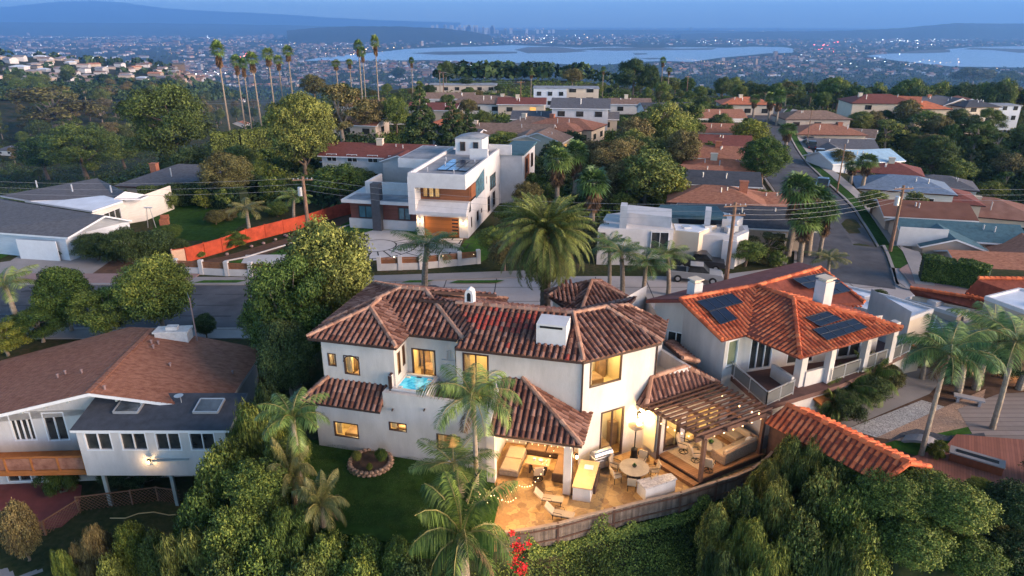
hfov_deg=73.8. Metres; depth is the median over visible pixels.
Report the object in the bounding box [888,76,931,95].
broadleaf tree
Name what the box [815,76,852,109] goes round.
broadleaf tree
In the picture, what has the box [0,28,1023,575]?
terrain
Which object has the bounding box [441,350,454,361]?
wall sconce
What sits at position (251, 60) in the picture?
fan palm
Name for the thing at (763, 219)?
house
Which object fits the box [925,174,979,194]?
house
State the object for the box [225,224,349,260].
stone edging
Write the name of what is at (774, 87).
broadleaf tree
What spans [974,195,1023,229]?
house
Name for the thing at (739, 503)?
shrub
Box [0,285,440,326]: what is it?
street asphalt
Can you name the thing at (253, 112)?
broadleaf tree
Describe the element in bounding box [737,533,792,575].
shrub
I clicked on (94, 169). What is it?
broadleaf tree
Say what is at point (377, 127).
house
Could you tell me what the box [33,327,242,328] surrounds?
kerb
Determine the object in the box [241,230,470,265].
paver court
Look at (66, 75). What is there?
broadleaf tree
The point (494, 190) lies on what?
window
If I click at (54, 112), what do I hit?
eucalyptus tree
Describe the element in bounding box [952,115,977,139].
broadleaf tree
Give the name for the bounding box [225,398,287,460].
shrub
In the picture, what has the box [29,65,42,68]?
house
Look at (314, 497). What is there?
feather palm
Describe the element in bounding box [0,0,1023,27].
sky
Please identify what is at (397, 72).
broadleaf tree
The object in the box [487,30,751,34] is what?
hills
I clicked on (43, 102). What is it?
broadleaf tree
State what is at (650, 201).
shrub
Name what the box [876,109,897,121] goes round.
pine tree
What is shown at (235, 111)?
broadleaf tree
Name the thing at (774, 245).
shrub
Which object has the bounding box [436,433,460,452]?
window
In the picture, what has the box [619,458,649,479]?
round table
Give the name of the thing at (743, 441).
sofa
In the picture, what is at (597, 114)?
window
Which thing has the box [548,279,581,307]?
entry wing
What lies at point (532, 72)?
fan palm
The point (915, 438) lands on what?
footbridge
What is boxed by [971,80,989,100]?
broadleaf tree
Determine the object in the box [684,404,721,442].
sliding door
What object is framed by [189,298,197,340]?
roof mast
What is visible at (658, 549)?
ivy ground cover
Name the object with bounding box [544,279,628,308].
gate pavilion
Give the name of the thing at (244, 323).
leafy tree
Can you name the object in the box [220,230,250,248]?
shrub
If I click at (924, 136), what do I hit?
eucalyptus tree
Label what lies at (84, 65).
house
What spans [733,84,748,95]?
broadleaf tree
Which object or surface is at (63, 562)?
shrub
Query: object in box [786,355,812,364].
sliding door
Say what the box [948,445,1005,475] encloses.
fire pit
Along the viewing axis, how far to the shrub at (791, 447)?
37.18 m
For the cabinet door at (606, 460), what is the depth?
39.17 m
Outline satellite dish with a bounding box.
[174,393,182,402]
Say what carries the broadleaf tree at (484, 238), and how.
on the terrain at (64, 536)
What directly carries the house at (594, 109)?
on the terrain at (64, 536)
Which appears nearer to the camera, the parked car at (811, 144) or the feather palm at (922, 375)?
the feather palm at (922, 375)
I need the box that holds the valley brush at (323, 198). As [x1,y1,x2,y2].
[0,87,385,208]
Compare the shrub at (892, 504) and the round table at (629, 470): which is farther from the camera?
the round table at (629, 470)
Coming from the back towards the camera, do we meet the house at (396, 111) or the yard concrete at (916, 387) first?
the house at (396, 111)
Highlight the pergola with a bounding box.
[643,382,772,482]
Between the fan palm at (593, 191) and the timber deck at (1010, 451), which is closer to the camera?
the timber deck at (1010, 451)
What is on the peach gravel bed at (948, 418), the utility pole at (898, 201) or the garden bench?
the garden bench
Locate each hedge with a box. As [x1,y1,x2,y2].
[136,181,249,211]
[209,127,273,152]
[258,176,284,204]
[918,253,993,288]
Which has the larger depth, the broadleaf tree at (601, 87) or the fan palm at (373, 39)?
the broadleaf tree at (601, 87)
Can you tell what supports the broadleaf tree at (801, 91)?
on the terrain at (64, 536)
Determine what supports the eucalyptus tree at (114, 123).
on the terrain at (64, 536)
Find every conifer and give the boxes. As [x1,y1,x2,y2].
[399,81,440,144]
[433,94,466,145]
[461,108,477,132]
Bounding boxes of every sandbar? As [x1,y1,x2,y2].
[415,51,516,54]
[515,47,583,52]
[572,48,715,50]
[896,50,949,52]
[967,48,1023,52]
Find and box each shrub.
[0,497,42,561]
[30,475,80,497]
[49,550,81,575]
[68,523,113,575]
[69,232,106,259]
[94,225,158,263]
[95,476,124,486]
[96,550,128,575]
[111,520,146,575]
[113,476,164,488]
[130,229,175,254]
[135,526,168,575]
[153,526,224,575]
[157,223,182,237]
[162,238,189,253]
[163,192,178,209]
[171,476,231,567]
[188,434,252,523]
[190,189,213,207]
[194,546,252,575]
[197,251,204,256]
[198,497,273,565]
[203,209,225,224]
[214,183,242,203]
[214,207,239,220]
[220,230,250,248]
[221,456,298,514]
[222,168,256,192]
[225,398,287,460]
[230,530,291,575]
[249,379,289,419]
[254,499,315,575]
[257,176,287,200]
[258,147,274,157]
[262,161,288,176]
[262,434,312,479]
[264,201,288,216]
[265,147,301,168]
[267,156,294,171]
[268,399,307,440]
[275,172,299,188]
[284,549,333,575]
[306,528,349,575]
[334,550,382,575]
[341,534,384,575]
[352,450,361,461]
[366,463,372,470]
[374,448,387,461]
[379,531,417,575]
[385,553,430,575]
[525,172,550,188]
[534,160,545,175]
[535,182,566,200]
[538,143,556,156]
[538,153,563,167]
[540,197,557,208]
[544,167,572,183]
[546,139,566,147]
[565,130,585,141]
[566,193,583,206]
[583,140,600,149]
[599,193,620,211]
[609,192,637,211]
[637,195,658,206]
[693,501,733,570]
[698,541,741,575]
[710,104,722,108]
[717,514,772,575]
[721,480,761,535]
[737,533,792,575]
[744,456,781,497]
[752,471,809,574]
[757,188,773,191]
[763,240,786,252]
[765,250,787,266]
[767,500,829,575]
[772,430,804,494]
[777,455,820,507]
[786,97,796,103]
[794,432,826,516]
[795,465,851,542]
[797,533,868,575]
[813,480,879,574]
[818,387,869,424]
[821,457,857,489]
[830,516,893,575]
[844,468,883,491]
[855,372,894,407]
[855,466,935,521]
[872,511,959,573]
[874,289,888,294]
[881,364,907,389]
[895,467,975,518]
[903,190,929,200]
[924,477,1004,536]
[927,439,949,459]
[931,351,976,377]
[943,532,1015,575]
[965,475,994,491]
[976,343,1023,380]
[977,477,1023,532]
[985,526,1023,575]
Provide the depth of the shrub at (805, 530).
33.05 m
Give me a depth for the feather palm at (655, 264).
61.03 m
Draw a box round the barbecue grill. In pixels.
[589,446,613,468]
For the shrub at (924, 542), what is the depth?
32.19 m
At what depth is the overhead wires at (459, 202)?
73.97 m
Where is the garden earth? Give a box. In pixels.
[852,356,1023,456]
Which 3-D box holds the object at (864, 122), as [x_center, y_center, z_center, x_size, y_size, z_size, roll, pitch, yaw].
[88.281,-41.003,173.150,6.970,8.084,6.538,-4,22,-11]
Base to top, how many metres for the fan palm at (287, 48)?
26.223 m
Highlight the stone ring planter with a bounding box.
[347,448,393,477]
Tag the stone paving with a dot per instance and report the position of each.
(977, 419)
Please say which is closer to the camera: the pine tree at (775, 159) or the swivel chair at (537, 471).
the swivel chair at (537, 471)
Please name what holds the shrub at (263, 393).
on the terrain at (64, 536)
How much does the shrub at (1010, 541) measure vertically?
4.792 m
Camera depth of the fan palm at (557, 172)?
90.61 m
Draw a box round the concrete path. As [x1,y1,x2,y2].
[0,568,42,575]
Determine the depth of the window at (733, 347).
42.59 m
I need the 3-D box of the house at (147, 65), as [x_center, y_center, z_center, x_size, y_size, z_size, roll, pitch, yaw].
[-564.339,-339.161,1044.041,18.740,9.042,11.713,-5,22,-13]
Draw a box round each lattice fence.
[38,498,81,536]
[74,486,180,511]
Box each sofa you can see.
[499,446,526,476]
[525,442,563,482]
[710,420,758,464]
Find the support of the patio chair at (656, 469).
on the patio at (525, 508)
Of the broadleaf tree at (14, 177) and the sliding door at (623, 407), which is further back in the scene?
the broadleaf tree at (14, 177)
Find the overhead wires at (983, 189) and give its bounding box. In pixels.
[907,187,1023,200]
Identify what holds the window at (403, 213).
in the modern white house at (471, 166)
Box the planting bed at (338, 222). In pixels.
[204,214,350,262]
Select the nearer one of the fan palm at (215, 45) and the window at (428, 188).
the window at (428, 188)
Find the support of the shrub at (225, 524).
on the terrain at (64, 536)
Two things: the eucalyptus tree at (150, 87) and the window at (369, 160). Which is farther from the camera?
the eucalyptus tree at (150, 87)
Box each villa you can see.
[300,280,729,494]
[646,262,911,448]
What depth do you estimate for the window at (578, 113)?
158.93 m
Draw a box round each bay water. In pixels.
[307,45,794,64]
[868,46,1023,67]
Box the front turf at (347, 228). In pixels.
[229,222,417,262]
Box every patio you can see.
[0,482,81,531]
[493,442,766,551]
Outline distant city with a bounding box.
[0,27,1023,87]
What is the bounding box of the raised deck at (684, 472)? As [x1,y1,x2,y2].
[654,428,763,487]
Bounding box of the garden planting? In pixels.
[367,78,804,224]
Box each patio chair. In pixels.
[609,454,620,471]
[609,466,621,484]
[627,477,636,491]
[636,449,647,461]
[648,459,661,476]
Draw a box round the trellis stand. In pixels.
[144,207,155,226]
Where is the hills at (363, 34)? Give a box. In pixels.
[287,26,491,42]
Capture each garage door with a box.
[16,239,60,260]
[424,216,458,236]
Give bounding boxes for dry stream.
[886,429,984,442]
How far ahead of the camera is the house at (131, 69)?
943.82 m
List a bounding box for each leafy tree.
[0,305,74,342]
[0,321,34,356]
[28,266,95,331]
[63,285,142,334]
[108,251,195,325]
[191,312,216,337]
[235,303,300,349]
[240,251,330,397]
[254,317,315,413]
[277,214,375,322]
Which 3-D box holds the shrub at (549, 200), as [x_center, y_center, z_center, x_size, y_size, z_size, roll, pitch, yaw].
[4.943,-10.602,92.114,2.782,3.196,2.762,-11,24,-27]
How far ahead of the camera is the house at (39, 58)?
984.48 m
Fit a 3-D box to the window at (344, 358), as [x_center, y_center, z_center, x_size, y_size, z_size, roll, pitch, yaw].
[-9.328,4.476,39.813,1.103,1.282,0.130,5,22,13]
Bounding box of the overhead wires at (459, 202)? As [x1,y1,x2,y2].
[306,178,631,217]
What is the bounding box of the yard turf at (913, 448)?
[885,427,971,454]
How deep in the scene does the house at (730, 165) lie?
105.37 m
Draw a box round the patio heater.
[628,422,643,458]
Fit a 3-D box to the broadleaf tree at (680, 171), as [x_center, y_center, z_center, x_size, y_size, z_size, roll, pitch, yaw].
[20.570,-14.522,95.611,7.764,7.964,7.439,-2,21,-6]
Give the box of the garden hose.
[110,512,174,518]
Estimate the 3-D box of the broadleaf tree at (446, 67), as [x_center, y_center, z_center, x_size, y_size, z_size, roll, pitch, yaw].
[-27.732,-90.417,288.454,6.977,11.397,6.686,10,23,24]
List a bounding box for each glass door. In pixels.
[411,348,435,375]
[462,352,488,401]
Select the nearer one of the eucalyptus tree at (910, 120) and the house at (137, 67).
the eucalyptus tree at (910, 120)
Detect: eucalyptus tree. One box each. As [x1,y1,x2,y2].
[0,86,106,127]
[0,123,8,138]
[6,147,16,162]
[16,115,32,134]
[53,118,73,125]
[64,112,81,125]
[76,85,90,99]
[88,106,108,121]
[98,122,119,133]
[101,85,117,97]
[105,122,119,134]
[108,110,120,120]
[146,85,158,89]
[196,92,210,102]
[198,104,209,115]
[212,104,223,112]
[213,116,220,127]
[316,83,373,141]
[675,102,706,129]
[748,231,789,258]
[875,119,910,148]
[896,117,924,136]
[915,133,944,150]
[960,123,995,148]
[963,149,982,163]
[984,132,1008,148]
[992,171,1015,190]
[1006,110,1023,132]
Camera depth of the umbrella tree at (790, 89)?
246.79 m
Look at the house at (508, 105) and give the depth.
191.35 m
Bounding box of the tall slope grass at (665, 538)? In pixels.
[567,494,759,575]
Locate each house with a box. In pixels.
[0,145,28,155]
[0,178,173,260]
[0,324,260,505]
[2,57,18,63]
[8,65,29,69]
[12,55,27,61]
[24,69,41,73]
[27,62,42,65]
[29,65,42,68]
[36,57,53,59]
[38,68,50,71]
[39,59,54,62]
[53,57,63,60]
[64,59,78,62]
[64,61,76,64]
[76,64,90,67]
[78,67,90,72]
[80,74,93,77]
[86,62,100,66]
[93,71,106,73]
[94,66,108,72]
[114,62,125,67]
[114,162,221,192]
[118,74,134,77]
[119,67,135,71]
[128,65,141,69]
[135,63,149,67]
[135,76,148,79]
[147,72,163,75]
[233,120,249,127]
[317,138,436,182]
[322,116,389,137]
[341,132,536,237]
[376,106,413,124]
[408,102,462,120]
[425,92,474,101]
[429,83,497,92]
[429,119,462,130]
[433,125,486,144]
[455,94,510,113]
[458,120,556,142]
[496,94,546,114]
[508,113,546,123]
[510,110,551,120]
[514,127,573,156]
[530,113,607,141]
[533,86,567,107]
[550,98,610,131]
[567,86,599,97]
[596,202,748,268]
[607,112,619,130]
[609,94,651,113]
[635,102,692,112]
[666,180,766,222]
[676,202,817,251]
[678,164,723,170]
[680,169,762,190]
[681,109,747,122]
[682,153,754,171]
[693,141,744,160]
[698,123,736,134]
[698,134,752,146]
[715,94,775,114]
[750,191,815,206]
[771,110,852,127]
[789,122,868,138]
[802,138,879,150]
[802,148,905,172]
[837,93,918,124]
[843,124,877,139]
[853,174,957,201]
[856,157,924,176]
[871,199,978,229]
[884,218,1023,253]
[895,96,921,126]
[914,101,952,127]
[922,94,953,110]
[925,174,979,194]
[933,250,1023,269]
[935,95,965,106]
[951,100,1002,133]
[951,188,985,217]
[953,95,981,100]
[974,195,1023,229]
[984,233,1023,252]
[990,103,1022,129]
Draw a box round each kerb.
[8,282,430,284]
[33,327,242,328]
[746,115,796,262]
[784,109,898,285]
[891,267,909,289]
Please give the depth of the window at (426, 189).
81.68 m
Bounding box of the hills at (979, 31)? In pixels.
[681,23,1023,39]
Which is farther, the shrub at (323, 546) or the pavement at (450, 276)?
the pavement at (450, 276)
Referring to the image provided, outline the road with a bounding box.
[748,108,895,288]
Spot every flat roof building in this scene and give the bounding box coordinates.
[847,285,933,345]
[905,295,969,336]
[931,312,980,339]
[977,288,1023,356]
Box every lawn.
[154,205,253,240]
[274,440,497,559]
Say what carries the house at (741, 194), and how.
on the terrain at (64, 536)
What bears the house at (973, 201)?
on the terrain at (64, 536)
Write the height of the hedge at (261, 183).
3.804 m
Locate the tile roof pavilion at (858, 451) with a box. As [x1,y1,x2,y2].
[765,402,931,493]
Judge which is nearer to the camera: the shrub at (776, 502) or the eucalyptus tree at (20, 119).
the shrub at (776, 502)
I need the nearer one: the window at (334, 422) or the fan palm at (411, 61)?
the window at (334, 422)
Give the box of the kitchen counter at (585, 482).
[572,459,599,501]
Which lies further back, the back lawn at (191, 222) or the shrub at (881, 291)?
the back lawn at (191, 222)
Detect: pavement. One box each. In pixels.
[0,273,198,282]
[1,329,249,338]
[190,270,536,282]
[791,109,934,285]
[899,264,968,293]
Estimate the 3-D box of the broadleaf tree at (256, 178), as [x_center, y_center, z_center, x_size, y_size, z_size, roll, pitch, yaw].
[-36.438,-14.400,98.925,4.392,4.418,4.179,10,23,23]
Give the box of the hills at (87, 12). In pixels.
[0,1,460,29]
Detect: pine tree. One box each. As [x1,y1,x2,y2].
[36,122,126,179]
[111,79,221,160]
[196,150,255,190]
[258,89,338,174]
[587,137,636,194]
[614,57,651,96]
[641,64,659,88]
[738,135,792,183]
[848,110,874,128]
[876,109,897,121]
[899,133,922,147]
[908,134,962,173]
[969,107,1009,131]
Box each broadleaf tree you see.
[2,73,19,83]
[8,78,27,87]
[8,98,22,105]
[9,70,23,78]
[11,132,67,179]
[11,175,19,182]
[14,104,24,114]
[14,131,28,141]
[22,74,43,85]
[23,119,52,135]
[30,101,55,107]
[33,168,42,178]
[34,81,53,87]
[35,82,48,89]
[36,73,51,82]
[56,70,72,80]
[58,65,75,73]
[78,110,92,120]
[86,122,99,127]
[86,164,98,174]
[90,88,110,99]
[92,134,141,168]
[94,97,112,113]
[99,74,111,78]
[103,78,116,83]
[104,117,118,122]
[119,84,130,90]
[119,123,139,136]
[158,156,172,166]
[163,159,174,167]
[167,146,210,165]
[176,80,186,86]
[198,154,224,165]
[208,87,219,95]
[214,109,225,123]
[222,144,257,164]
[229,106,241,121]
[230,100,240,105]
[244,107,257,120]
[246,173,266,192]
[247,99,259,107]
[247,165,267,177]
[250,159,267,167]
[252,152,263,159]
[293,176,311,192]
[298,164,317,174]
[299,73,325,97]
[300,157,317,166]
[308,167,344,190]
[309,162,372,203]
[343,167,376,184]
[350,97,384,124]
[368,89,376,94]
[379,95,409,134]
[380,83,392,92]
[391,67,405,81]
[394,93,405,101]
[407,88,414,95]
[424,84,435,92]
[439,61,453,82]
[439,94,450,102]
[444,109,464,120]
[460,75,472,83]
[460,99,478,112]
[471,109,492,122]
[473,90,482,94]
[474,226,510,249]
[485,239,520,270]
[488,131,518,144]
[493,202,528,230]
[495,85,502,92]
[511,181,544,205]
[561,68,584,85]
[579,218,608,258]
[595,83,603,92]
[608,156,639,192]
[614,115,656,140]
[616,127,645,140]
[616,136,653,158]
[616,153,679,205]
[620,90,632,97]
[622,142,687,185]
[630,86,639,91]
[635,135,669,153]
[637,100,693,131]
[640,94,655,101]
[642,87,651,94]
[649,171,691,204]
[650,116,699,139]
[652,81,672,100]
[653,127,675,138]
[655,91,663,99]
[658,158,689,203]
[659,91,673,101]
[665,128,703,162]
[670,81,680,92]
[677,90,684,96]
[678,76,695,90]
[678,97,692,102]
[683,90,696,98]
[685,113,705,133]
[686,116,699,129]
[694,85,707,96]
[700,95,710,103]
[701,101,709,107]
[709,113,734,122]
[713,77,732,96]
[726,76,744,96]
[729,119,774,140]
[731,239,769,266]
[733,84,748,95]
[745,81,754,96]
[746,82,763,95]
[767,82,786,107]
[786,95,808,104]
[790,80,806,104]
[802,99,813,106]
[813,92,831,109]
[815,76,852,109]
[824,82,855,112]
[830,149,857,162]
[842,84,872,96]
[855,190,888,213]
[865,110,885,128]
[867,86,885,93]
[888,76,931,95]
[891,98,923,126]
[904,85,934,96]
[908,110,945,132]
[923,115,955,133]
[928,80,951,95]
[934,157,979,178]
[938,123,964,141]
[944,81,983,99]
[946,108,970,120]
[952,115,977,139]
[970,120,999,136]
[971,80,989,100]
[972,162,994,181]
[976,181,1010,198]
[980,80,1012,102]
[984,146,1011,162]
[987,152,1023,179]
[997,76,1020,103]
[1008,123,1023,148]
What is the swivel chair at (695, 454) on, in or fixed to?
on the rug
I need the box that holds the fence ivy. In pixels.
[525,494,726,561]
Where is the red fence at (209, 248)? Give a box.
[170,203,350,260]
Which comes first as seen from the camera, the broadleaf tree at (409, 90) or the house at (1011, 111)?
the house at (1011, 111)
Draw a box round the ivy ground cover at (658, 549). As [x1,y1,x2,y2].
[380,499,720,575]
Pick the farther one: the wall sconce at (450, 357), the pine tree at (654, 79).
the pine tree at (654, 79)
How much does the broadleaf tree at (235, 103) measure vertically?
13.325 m
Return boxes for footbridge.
[901,434,944,452]
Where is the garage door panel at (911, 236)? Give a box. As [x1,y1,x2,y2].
[896,227,948,246]
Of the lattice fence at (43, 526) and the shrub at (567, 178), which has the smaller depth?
the lattice fence at (43, 526)
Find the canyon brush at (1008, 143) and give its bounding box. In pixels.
[802,104,1023,203]
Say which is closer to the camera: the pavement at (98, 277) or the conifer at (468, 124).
the pavement at (98, 277)
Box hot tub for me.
[388,372,438,395]
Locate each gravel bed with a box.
[851,400,943,436]
[877,389,985,440]
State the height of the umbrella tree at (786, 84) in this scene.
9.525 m
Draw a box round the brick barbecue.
[159,214,169,225]
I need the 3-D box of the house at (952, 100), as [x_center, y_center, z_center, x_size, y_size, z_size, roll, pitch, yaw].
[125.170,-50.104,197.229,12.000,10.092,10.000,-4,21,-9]
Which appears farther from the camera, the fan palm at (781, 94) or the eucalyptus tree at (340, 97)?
the fan palm at (781, 94)
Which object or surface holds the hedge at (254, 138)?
on the terrain at (64, 536)
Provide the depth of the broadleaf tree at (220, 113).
634.98 m
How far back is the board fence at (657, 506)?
36.23 m
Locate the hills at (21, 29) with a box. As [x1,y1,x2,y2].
[0,22,345,36]
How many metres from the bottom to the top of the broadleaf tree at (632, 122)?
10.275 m
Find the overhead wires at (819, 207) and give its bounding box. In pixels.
[743,187,901,219]
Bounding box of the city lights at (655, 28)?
[20,28,992,75]
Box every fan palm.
[208,39,230,129]
[229,54,245,129]
[238,56,251,128]
[245,51,261,125]
[261,47,274,101]
[273,54,283,96]
[280,44,294,93]
[330,60,339,83]
[345,59,352,86]
[353,38,362,98]
[358,46,365,98]
[369,34,380,101]
[408,56,414,98]
[436,66,441,91]
[528,70,534,96]
[542,144,574,204]
[563,138,589,194]
[572,165,611,220]
[601,66,605,96]
[658,56,666,81]
[666,67,671,82]
[749,94,760,116]
[764,92,776,121]
[771,89,786,125]
[775,123,798,149]
[776,169,821,256]
[783,210,824,262]
[796,182,840,255]
[816,200,842,257]
[844,160,861,184]
[855,153,880,185]
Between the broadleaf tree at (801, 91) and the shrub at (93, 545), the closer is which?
the shrub at (93, 545)
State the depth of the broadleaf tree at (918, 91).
226.98 m
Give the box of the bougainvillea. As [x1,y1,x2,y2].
[506,527,534,575]
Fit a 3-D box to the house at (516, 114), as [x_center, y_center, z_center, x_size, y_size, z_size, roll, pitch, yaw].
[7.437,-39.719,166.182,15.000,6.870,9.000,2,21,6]
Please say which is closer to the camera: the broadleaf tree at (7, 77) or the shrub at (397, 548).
the shrub at (397, 548)
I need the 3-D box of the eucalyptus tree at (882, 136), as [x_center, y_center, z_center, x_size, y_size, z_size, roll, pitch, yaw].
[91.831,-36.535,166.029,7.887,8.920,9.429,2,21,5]
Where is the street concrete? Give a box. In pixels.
[387,268,913,308]
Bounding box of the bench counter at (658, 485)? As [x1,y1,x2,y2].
[636,473,676,498]
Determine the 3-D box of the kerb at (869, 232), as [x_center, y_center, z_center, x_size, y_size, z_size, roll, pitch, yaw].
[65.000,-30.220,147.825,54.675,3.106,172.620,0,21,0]
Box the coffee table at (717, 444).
[698,437,722,451]
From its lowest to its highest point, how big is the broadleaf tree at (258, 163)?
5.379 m
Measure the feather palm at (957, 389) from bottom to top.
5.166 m
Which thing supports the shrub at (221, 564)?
on the terrain at (64, 536)
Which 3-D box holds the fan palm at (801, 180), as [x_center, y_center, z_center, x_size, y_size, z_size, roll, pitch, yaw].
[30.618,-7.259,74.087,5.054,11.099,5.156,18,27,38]
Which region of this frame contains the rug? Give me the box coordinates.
[665,431,726,469]
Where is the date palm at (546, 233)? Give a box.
[489,190,599,305]
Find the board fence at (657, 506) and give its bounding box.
[499,425,772,552]
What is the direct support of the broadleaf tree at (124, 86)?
on the terrain at (64, 536)
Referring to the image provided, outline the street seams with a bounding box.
[0,277,904,316]
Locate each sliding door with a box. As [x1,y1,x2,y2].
[599,406,624,455]
[663,414,681,450]
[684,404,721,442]
[747,340,772,370]
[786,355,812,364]
[836,342,861,357]
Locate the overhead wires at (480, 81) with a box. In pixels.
[445,73,519,82]
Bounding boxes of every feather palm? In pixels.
[0,264,38,335]
[226,197,269,228]
[254,387,330,488]
[265,436,316,510]
[273,187,311,217]
[291,468,349,541]
[390,227,462,285]
[406,469,518,575]
[409,431,500,499]
[416,363,521,503]
[588,230,629,283]
[592,236,653,292]
[619,249,672,287]
[642,240,694,293]
[803,248,851,271]
[814,377,841,410]
[819,387,855,421]
[838,363,876,417]
[853,349,900,407]
[895,313,1006,455]
[905,340,954,379]
[925,322,1005,393]
[946,300,1023,390]
[959,311,1023,429]
[992,343,1023,390]
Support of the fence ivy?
attached to the board fence at (657, 506)
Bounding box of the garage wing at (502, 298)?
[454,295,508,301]
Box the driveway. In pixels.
[0,255,110,272]
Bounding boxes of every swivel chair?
[532,467,544,481]
[676,432,688,453]
[688,443,700,462]
[704,457,715,473]
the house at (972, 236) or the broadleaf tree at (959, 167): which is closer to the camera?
the house at (972, 236)
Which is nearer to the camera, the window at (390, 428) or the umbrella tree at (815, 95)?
the window at (390, 428)
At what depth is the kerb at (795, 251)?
76.87 m
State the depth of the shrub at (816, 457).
36.49 m
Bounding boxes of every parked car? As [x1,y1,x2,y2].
[670,261,722,283]
[673,250,725,268]
[807,140,816,148]
[815,148,824,151]
[815,177,829,187]
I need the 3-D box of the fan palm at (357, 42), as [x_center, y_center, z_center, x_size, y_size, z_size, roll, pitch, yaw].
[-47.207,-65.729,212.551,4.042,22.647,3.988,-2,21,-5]
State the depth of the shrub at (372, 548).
32.75 m
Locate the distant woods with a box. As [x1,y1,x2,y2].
[0,29,1023,100]
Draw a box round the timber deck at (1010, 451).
[911,434,1023,485]
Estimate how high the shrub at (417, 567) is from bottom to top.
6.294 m
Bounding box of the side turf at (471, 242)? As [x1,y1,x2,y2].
[459,225,516,261]
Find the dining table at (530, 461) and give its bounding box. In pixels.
[525,455,550,475]
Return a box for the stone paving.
[958,392,1023,439]
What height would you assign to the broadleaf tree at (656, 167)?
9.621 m
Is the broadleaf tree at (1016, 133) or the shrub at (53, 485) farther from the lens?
the broadleaf tree at (1016, 133)
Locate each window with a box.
[6,476,32,481]
[7,412,37,440]
[41,412,69,440]
[83,433,113,450]
[102,208,121,217]
[118,433,148,450]
[154,433,182,450]
[188,433,215,450]
[326,154,336,161]
[327,353,336,366]
[333,421,358,438]
[343,355,359,375]
[346,154,357,161]
[358,205,371,217]
[362,128,369,133]
[367,155,377,162]
[389,422,406,432]
[397,351,400,374]
[398,207,410,219]
[402,344,405,365]
[422,188,427,196]
[428,188,433,196]
[434,188,439,197]
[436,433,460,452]
[460,142,464,150]
[473,142,477,148]
[487,195,489,211]
[490,171,495,190]
[493,190,494,206]
[558,111,564,115]
[576,111,583,116]
[589,355,622,388]
[595,112,601,116]
[650,231,668,248]
[666,330,681,347]
[726,338,739,366]
[865,105,871,109]
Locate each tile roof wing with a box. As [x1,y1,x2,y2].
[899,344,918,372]
[910,286,983,316]
[965,276,1023,296]
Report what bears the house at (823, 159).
on the terrain at (64, 536)
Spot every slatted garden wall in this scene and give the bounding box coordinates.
[172,258,274,276]
[376,249,480,270]
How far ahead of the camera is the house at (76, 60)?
1005.59 m
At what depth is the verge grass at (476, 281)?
67.68 m
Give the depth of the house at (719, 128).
142.17 m
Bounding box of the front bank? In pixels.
[94,257,165,272]
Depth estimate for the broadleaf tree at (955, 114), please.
178.21 m
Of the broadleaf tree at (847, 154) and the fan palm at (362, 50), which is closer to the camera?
the broadleaf tree at (847, 154)
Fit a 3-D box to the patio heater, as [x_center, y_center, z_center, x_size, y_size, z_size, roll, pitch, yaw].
[7.200,8.962,39.944,0.940,2.340,0.926,0,21,0]
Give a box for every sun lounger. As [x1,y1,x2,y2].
[533,486,563,505]
[544,501,574,519]
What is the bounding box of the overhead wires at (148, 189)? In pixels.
[0,178,295,195]
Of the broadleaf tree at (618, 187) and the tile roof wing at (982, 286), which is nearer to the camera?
the tile roof wing at (982, 286)
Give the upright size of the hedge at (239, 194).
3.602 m
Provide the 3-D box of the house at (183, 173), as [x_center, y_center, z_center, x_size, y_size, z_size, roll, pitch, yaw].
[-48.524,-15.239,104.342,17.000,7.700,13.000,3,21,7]
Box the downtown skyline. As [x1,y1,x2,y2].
[431,25,554,33]
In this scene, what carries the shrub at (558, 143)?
on the terrain at (64, 536)
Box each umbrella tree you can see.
[659,76,676,82]
[694,86,716,95]
[733,83,748,89]
[754,84,770,99]
[776,81,797,102]
[784,86,798,105]
[805,83,819,107]
[808,92,833,108]
[873,81,887,91]
[948,67,997,83]
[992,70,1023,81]
[1005,88,1023,130]
[1019,90,1023,103]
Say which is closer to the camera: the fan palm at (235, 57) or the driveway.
the driveway
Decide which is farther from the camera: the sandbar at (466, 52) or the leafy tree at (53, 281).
the sandbar at (466, 52)
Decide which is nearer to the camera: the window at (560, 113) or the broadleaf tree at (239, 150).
the broadleaf tree at (239, 150)
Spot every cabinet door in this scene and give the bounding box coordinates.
[599,460,603,468]
[604,458,609,466]
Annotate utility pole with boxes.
[292,176,312,222]
[723,202,746,279]
[836,144,845,192]
[888,185,913,251]
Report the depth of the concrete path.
37.88 m
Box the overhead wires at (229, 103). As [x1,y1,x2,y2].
[71,96,373,103]
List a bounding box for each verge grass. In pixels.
[194,280,244,282]
[401,280,431,282]
[450,280,502,282]
[785,109,907,267]
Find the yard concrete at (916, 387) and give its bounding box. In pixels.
[838,368,945,426]
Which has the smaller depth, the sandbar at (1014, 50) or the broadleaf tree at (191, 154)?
the broadleaf tree at (191, 154)
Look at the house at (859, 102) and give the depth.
186.51 m
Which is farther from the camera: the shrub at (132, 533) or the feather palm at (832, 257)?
the feather palm at (832, 257)
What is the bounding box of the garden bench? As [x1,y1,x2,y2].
[954,392,984,406]
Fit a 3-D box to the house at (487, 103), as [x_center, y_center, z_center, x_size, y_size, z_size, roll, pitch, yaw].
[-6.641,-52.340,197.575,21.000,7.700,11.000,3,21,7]

